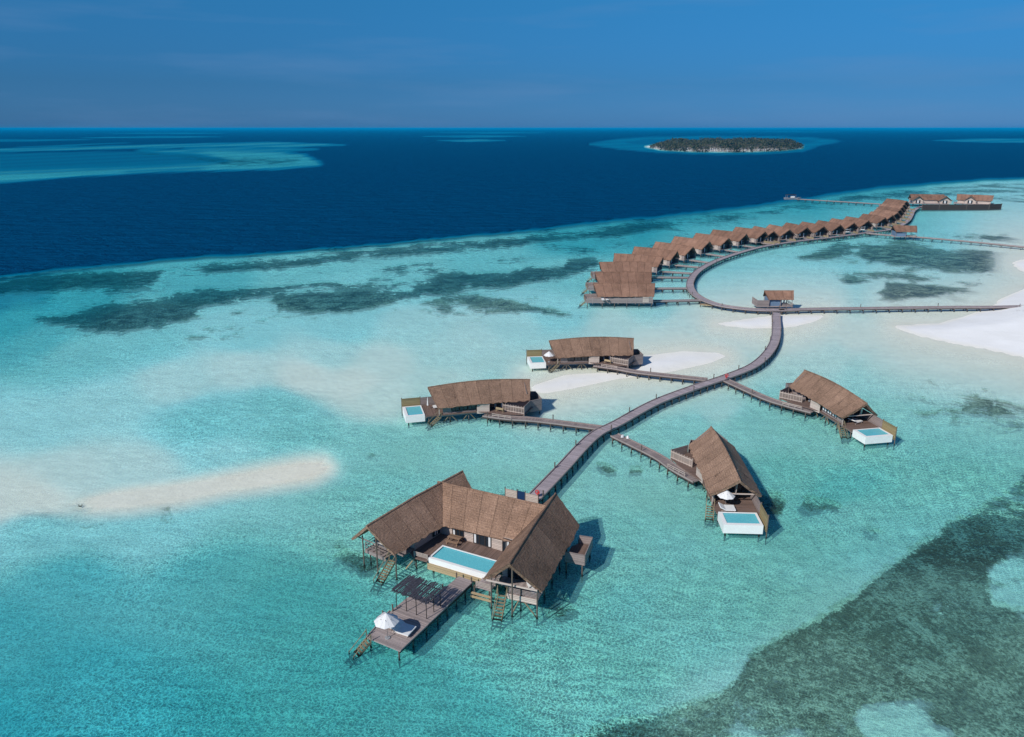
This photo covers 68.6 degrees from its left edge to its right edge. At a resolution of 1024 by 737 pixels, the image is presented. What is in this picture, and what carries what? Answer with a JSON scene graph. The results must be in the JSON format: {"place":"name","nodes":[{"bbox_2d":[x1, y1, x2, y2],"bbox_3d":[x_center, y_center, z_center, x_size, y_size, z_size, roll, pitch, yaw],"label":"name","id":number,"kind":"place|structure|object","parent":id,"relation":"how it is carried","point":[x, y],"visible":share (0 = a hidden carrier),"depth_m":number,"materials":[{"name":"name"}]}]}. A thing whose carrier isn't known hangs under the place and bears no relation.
{"place":"outdoors","nodes":[
{"label":"outdoors","id":0,"kind":"place"},
{"bbox_2d":[0,141,1023,736],"bbox_3d":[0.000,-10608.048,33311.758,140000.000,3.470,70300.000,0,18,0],"label":"seabed","id":1,"kind":"structure","parent":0,"point":[866,635],"depth_m":112.98,"materials":[{"name":"teal sand"}]},
{"bbox_2d":[578,283,654,308],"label":"row villa","id":2,"kind":"object","parent":1,"relation":"in","point":[623,293],"visible":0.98,"depth_m":219.95,"materials":[{"name":"brown wood"}]},
{"bbox_2d":[581,271,651,295],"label":"row villa","id":3,"kind":"object","parent":1,"relation":"in","point":[623,277],"visible":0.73,"depth_m":237.71,"materials":[{"name":"brown wood"}]},
{"bbox_2d":[587,261,651,281],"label":"row villa","id":4,"kind":"object","parent":1,"relation":"in","point":[628,266],"visible":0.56,"depth_m":255.91,"materials":[{"name":"brown plant"}]},
{"bbox_2d":[600,253,663,275],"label":"row villa","id":5,"kind":"object","parent":1,"relation":"in","point":[657,262],"visible":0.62,"depth_m":270.03,"materials":[{"name":"brown wood"}]},
{"bbox_2d":[632,246,679,269],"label":"row villa","id":6,"kind":"object","parent":1,"relation":"in","point":[671,257],"visible":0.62,"depth_m":283.58,"materials":[{"name":"brown wood"}]},
{"bbox_2d":[652,241,696,263],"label":"row villa","id":7,"kind":"object","parent":1,"relation":"in","point":[686,252],"visible":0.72,"depth_m":294.05,"materials":[{"name":"brown wood"}]},
{"bbox_2d":[671,236,713,258],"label":"row villa","id":8,"kind":"object","parent":1,"relation":"in","point":[700,246],"visible":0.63,"depth_m":308.52,"materials":[{"name":"brown wood"}]},
{"bbox_2d":[693,233,732,254],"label":"row villa","id":9,"kind":"object","parent":1,"relation":"in","point":[719,243],"visible":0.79,"depth_m":317.73,"materials":[{"name":"brown wood"}]},
{"bbox_2d":[710,229,749,248],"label":"row villa","id":10,"kind":"object","parent":1,"relation":"in","point":[737,239],"visible":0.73,"depth_m":329.48,"materials":[{"name":"brown wood"}]},
{"bbox_2d":[733,227,769,244],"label":"row villa","id":11,"kind":"object","parent":1,"relation":"in","point":[755,236],"visible":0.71,"depth_m":337.15,"materials":[{"name":"brown wood"}]},
{"bbox_2d":[752,226,780,245],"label":"row villa","id":12,"kind":"object","parent":1,"relation":"in","point":[773,235],"visible":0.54,"depth_m":338.28,"materials":[{"name":"brown wood"}]},
{"bbox_2d":[766,224,795,243],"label":"row villa","id":13,"kind":"object","parent":1,"relation":"in","point":[783,233],"visible":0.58,"depth_m":344.47,"materials":[{"name":"brown wood"}]},
{"bbox_2d":[782,222,812,241],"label":"row villa","id":14,"kind":"object","parent":1,"relation":"in","point":[799,231],"visible":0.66,"depth_m":351.36,"materials":[{"name":"brown wood"}]},
{"bbox_2d":[799,221,829,237],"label":"row villa","id":15,"kind":"object","parent":1,"relation":"in","point":[817,230],"visible":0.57,"depth_m":354.95,"materials":[{"name":"brown wood"}]},
{"bbox_2d":[815,220,845,238],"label":"row villa","id":16,"kind":"object","parent":1,"relation":"in","point":[832,228],"visible":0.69,"depth_m":360.50,"materials":[{"name":"brown wood"}]},
{"bbox_2d":[829,218,859,236],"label":"row villa","id":17,"kind":"object","parent":1,"relation":"in","point":[850,226],"visible":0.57,"depth_m":368.70,"materials":[{"name":"brown wood"}]},
{"bbox_2d":[843,216,873,232],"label":"row villa","id":18,"kind":"object","parent":1,"relation":"in","point":[860,223],"visible":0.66,"depth_m":376.85,"materials":[{"name":"brown wood"}]},
{"bbox_2d":[859,214,889,229],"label":"row villa","id":19,"kind":"object","parent":1,"relation":"in","point":[876,221],"visible":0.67,"depth_m":389.50,"materials":[{"name":"brown wood"}]},
{"bbox_2d":[869,211,897,227],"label":"row villa","id":20,"kind":"object","parent":1,"relation":"in","point":[890,218],"visible":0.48,"depth_m":400.34,"materials":[{"name":"brown wood"}]},
{"bbox_2d":[874,209,901,220],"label":"row villa","id":21,"kind":"object","parent":1,"relation":"in","point":[897,216],"visible":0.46,"depth_m":413.11,"materials":[{"name":"brown wood"}]},
{"bbox_2d":[874,204,906,213],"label":"row villa","id":22,"kind":"object","parent":1,"relation":"in","point":[902,208],"visible":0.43,"depth_m":444.38,"materials":[{"name":"brown wood"}]},
{"bbox_2d":[877,206,904,216],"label":"row villa","id":23,"kind":"object","parent":1,"relation":"in","point":[900,212],"visible":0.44,"depth_m":429.26,"materials":[{"name":"brown wood"}]},
{"bbox_2d":[876,201,908,213],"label":"row villa","id":24,"kind":"object","parent":1,"relation":"in","point":[898,204],"visible":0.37,"depth_m":460.92,"materials":[{"name":"brown wood"}]},
{"bbox_2d":[879,198,910,210],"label":"row villa","id":25,"kind":"object","parent":1,"relation":"in","point":[900,201],"visible":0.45,"depth_m":477.33,"materials":[{"name":"brown wood"}]},
{"bbox_2d":[0,129,1023,736],"bbox_3d":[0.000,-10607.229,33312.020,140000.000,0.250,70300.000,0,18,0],"label":"sea","id":26,"kind":"structure","parent":0,"point":[152,195],"depth_m":552.92,"materials":[{"name":"liquid"}]},
{"bbox_2d":[345,572,473,668],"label":"pier","id":27,"kind":"structure","parent":26,"relation":"in","point":[453,591],"depth_m":78.86,"materials":[{"name":"wood"}]},
{"bbox_2d":[374,612,398,639],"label":"parasol","id":28,"kind":"object","parent":27,"relation":"on","point":[387,620],"visible":1,"depth_m":74.24,"materials":[{"name":"white fabric"}]},
{"bbox_2d":[391,618,415,637],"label":"sun lounger","id":29,"kind":"object","parent":27,"relation":"on","point":[402,627],"visible":0.97,"depth_m":76.03,"materials":[{"name":"white fabric"}]},
{"bbox_2d":[390,574,446,618],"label":"pergola","id":30,"kind":"object","parent":27,"relation":"on","point":[413,582],"visible":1,"depth_m":79.61,"materials":[{"name":"wood"}]},
{"bbox_2d":[401,379,541,430],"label":"pool villa","id":31,"kind":"object","parent":26,"relation":"in","point":[514,397],"visible":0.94,"depth_m":134.72,"materials":[{"name":"brown wood"}]},
{"bbox_2d":[451,407,458,411],"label":"window","id":32,"kind":"structure","parent":31,"relation":"in","point":[455,408],"depth_m":133.67,"materials":[{"name":"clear glass"}]},
{"bbox_2d":[460,406,467,410],"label":"window","id":33,"kind":"structure","parent":31,"relation":"in","point":[463,408],"depth_m":134.04,"materials":[{"name":"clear glass"}]},
{"bbox_2d":[468,405,475,409],"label":"window","id":34,"kind":"structure","parent":31,"relation":"in","point":[473,407],"depth_m":134.40,"materials":[{"name":"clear glass"}]},
{"bbox_2d":[489,403,501,408],"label":"glass door","id":35,"kind":"structure","parent":31,"relation":"in","point":[492,406],"depth_m":135.95,"materials":[{"name":"black glass"}]},
{"bbox_2d":[351,470,592,631],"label":"residence","id":36,"kind":"structure","parent":26,"relation":"in","point":[518,543],"depth_m":89.37,"materials":[{"name":"brown plant"}]},
{"bbox_2d":[432,529,439,536],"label":"window","id":37,"kind":"structure","parent":36,"relation":"in","point":[436,532],"depth_m":93.12,"materials":[{"name":"black glass"}]},
{"bbox_2d":[445,534,463,546],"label":"picnic table","id":38,"kind":"object","parent":36,"relation":"on","point":[455,537],"visible":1,"depth_m":91.73,"materials":[{"name":"brown wood"}]},
{"bbox_2d":[452,529,463,539],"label":"glass door","id":39,"kind":"structure","parent":36,"relation":"in","point":[456,532],"depth_m":92.77,"materials":[{"name":"black glass"}]},
{"bbox_2d":[473,534,490,547],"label":"glass door","id":40,"kind":"structure","parent":36,"relation":"in","point":[485,541],"depth_m":91.23,"materials":[{"name":"black glass"}]},
{"bbox_2d":[502,538,511,551],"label":"glass door","id":41,"kind":"structure","parent":36,"relation":"in","point":[504,543],"depth_m":89.67,"materials":[{"name":"black"}]},
{"bbox_2d":[508,567,524,580],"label":"glass door","id":42,"kind":"structure","parent":36,"relation":"in","point":[515,575],"depth_m":84.25,"materials":[{"name":"black glass"}]},
{"bbox_2d":[505,486,538,502],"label":"entry screen","id":43,"kind":"object","parent":36,"relation":"attached to","point":[521,495],"visible":0.67,"depth_m":102.67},
{"bbox_2d":[482,411,602,435],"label":"boardwalk","id":44,"kind":"structure","parent":26,"relation":"in","point":[526,420],"depth_m":131.51,"materials":[{"name":"grey wood"}]},
{"bbox_2d":[526,337,642,372],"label":"pool villa","id":45,"kind":"object","parent":26,"relation":"in","point":[619,351],"visible":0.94,"depth_m":163.10,"materials":[{"name":"brown plant"}]},
{"bbox_2d":[544,352,553,361],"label":"parasol","id":46,"kind":"object","parent":45,"relation":"on","point":[548,354],"visible":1,"depth_m":161.99,"materials":[{"name":"white fabric"}]},
{"bbox_2d":[599,356,609,360],"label":"glass door","id":47,"kind":"structure","parent":45,"relation":"in","point":[601,358],"depth_m":163.79,"materials":[{"name":"black glass"}]},
{"bbox_2d":[593,362,707,384],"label":"boardwalk","id":48,"kind":"structure","parent":26,"relation":"in","point":[650,374],"depth_m":156.71,"materials":[{"name":"grey wood"}]},
{"bbox_2d":[527,312,781,503],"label":"boardwalk","id":49,"kind":"structure","parent":26,"relation":"in","point":[551,479],"depth_m":135.34,"materials":[{"name":"grey wood"}]},
{"bbox_2d":[610,433,699,491],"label":"boardwalk","id":50,"kind":"structure","parent":26,"relation":"in","point":[659,458],"depth_m":117.47,"materials":[{"name":"grey wood"}]},
{"bbox_2d":[652,276,687,282],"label":"access walkway","id":51,"kind":"structure","parent":26,"relation":"in","point":[663,277],"depth_m":257.89,"materials":[{"name":"grey wood"}]},
{"bbox_2d":[655,287,689,293],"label":"access walkway","id":52,"kind":"structure","parent":26,"relation":"in","point":[670,288],"depth_m":240.26,"materials":[{"name":"grey wood"}]},
{"bbox_2d":[653,299,700,306],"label":"access walkway","id":53,"kind":"structure","parent":26,"relation":"in","point":[676,301],"depth_m":223.40,"materials":[{"name":"grey wood"}]},
{"bbox_2d":[659,270,694,276],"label":"access walkway","id":54,"kind":"structure","parent":26,"relation":"in","point":[674,272],"depth_m":267.22,"materials":[{"name":"grey wood"}]},
{"bbox_2d":[673,264,701,270],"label":"access walkway","id":55,"kind":"structure","parent":26,"relation":"in","point":[685,266],"depth_m":279.38,"materials":[{"name":"grey wood"}]},
{"bbox_2d":[689,259,712,264],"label":"access walkway","id":56,"kind":"structure","parent":26,"relation":"in","point":[698,261],"depth_m":289.82,"materials":[{"name":"grey wood"}]},
{"bbox_2d":[706,253,724,258],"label":"access walkway","id":57,"kind":"structure","parent":26,"relation":"in","point":[710,255],"depth_m":304.06,"materials":[{"name":"grey wood"}]},
{"bbox_2d":[667,426,768,544],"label":"pool villa","id":58,"kind":"object","parent":26,"relation":"in","point":[710,460],"visible":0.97,"depth_m":102.98,"materials":[{"name":"brown plant"}]},
{"bbox_2d":[717,490,734,504],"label":"parasol","id":59,"kind":"object","parent":58,"relation":"on","point":[726,495],"visible":0.93,"depth_m":99.85,"materials":[{"name":"white fabric"}]},
{"bbox_2d":[718,502,735,511],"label":"sun lounger","id":60,"kind":"object","parent":58,"relation":"on","point":[728,507],"visible":1,"depth_m":99.48,"materials":[{"name":"white fabric"}]},
{"bbox_2d":[727,483,742,492],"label":"glass door","id":61,"kind":"structure","parent":58,"relation":"in","point":[739,489],"depth_m":103.83,"materials":[{"name":"black glass"}]},
{"bbox_2d":[649,137,804,152],"bbox_3d":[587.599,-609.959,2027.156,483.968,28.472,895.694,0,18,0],"label":"forest","id":62,"kind":"object","parent":26,"relation":"in","point":[694,144],"depth_m":1762.21,"materials":[{"name":"green plant"}]},
{"bbox_2d":[761,241,774,248],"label":"access walkway","id":63,"kind":"structure","parent":26,"relation":"in","point":[766,243],"depth_m":333.78,"materials":[{"name":"grey wood"}]},
{"bbox_2d":[723,379,813,420],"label":"boardwalk","id":64,"kind":"structure","parent":26,"relation":"in","point":[743,389],"depth_m":142.85,"materials":[{"name":"grey wood"}]},
{"bbox_2d":[752,290,793,307],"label":"pavilion","id":65,"kind":"structure","parent":26,"relation":"in","point":[773,298],"depth_m":216.13,"materials":[{"name":"brown wood"}]},
{"bbox_2d":[784,194,800,199],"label":"boat","id":66,"kind":"object","parent":26,"relation":"on","point":[789,198],"visible":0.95,"depth_m":553.00,"materials":[{"name":"grey metal"}]},
{"bbox_2d":[686,206,921,314],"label":"boardwalk","id":67,"kind":"structure","parent":26,"relation":"in","point":[692,279],"depth_m":281.43,"materials":[{"name":"grey wood"}]},
{"bbox_2d":[795,198,878,205],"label":"jetty","id":68,"kind":"object","parent":26,"relation":"in","point":[827,200],"visible":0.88,"depth_m":523.85,"materials":[{"name":"grey wood"}]},
{"bbox_2d":[779,369,897,450],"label":"pool villa","id":69,"kind":"object","parent":26,"relation":"in","point":[838,404],"visible":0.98,"depth_m":131.07,"materials":[{"name":"brown wood"}]},
{"bbox_2d":[848,418,862,424],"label":"sun lounger","id":70,"kind":"object","parent":69,"relation":"on","point":[856,420],"visible":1,"depth_m":129.26,"materials":[{"name":"white fabric"}]},
{"bbox_2d":[779,303,1021,314],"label":"boardwalk","id":71,"kind":"structure","parent":26,"relation":"in","point":[898,308],"depth_m":214.01,"materials":[{"name":"grey wood"}]},
{"bbox_2d":[889,225,916,240],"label":"pavilion","id":72,"kind":"structure","parent":26,"relation":"in","point":[898,230],"depth_m":355.20,"materials":[{"name":"brown wood"}]},
{"bbox_2d":[908,194,951,206],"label":"villa","id":73,"kind":"object","parent":26,"relation":"in","point":[919,199],"visible":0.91,"depth_m":509.48,"materials":[{"name":"brown wood"}]},
{"bbox_2d":[866,231,1023,249],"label":"boardwalk","id":74,"kind":"structure","parent":26,"relation":"in","point":[981,243],"depth_m":344.05,"materials":[{"name":"grey wood"}]},
{"bbox_2d":[918,204,1001,210],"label":"breakwater screen","id":75,"kind":"object","parent":26,"relation":"in","point":[960,207],"visible":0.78,"depth_m":480.79,"materials":[{"name":"grey wood"}]},
{"bbox_2d":[953,194,993,203],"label":"villa","id":76,"kind":"object","parent":26,"relation":"in","point":[972,199],"visible":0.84,"depth_m":506.77,"materials":[{"name":"brown wood"}]},
{"bbox_2d":[0,0,1023,128],"label":"sky","id":77,"kind":"structure","parent":0,"point":[65,64],"materials":[{"name":"blue"}]},
{"bbox_2d":[526,582,536,594],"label":"sun lounger","id":78,"kind":"object","parent":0,"point":[529,585],"visible":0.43,"depth_m":81.99,"materials":[{"name":"white fabric"}]}
]}

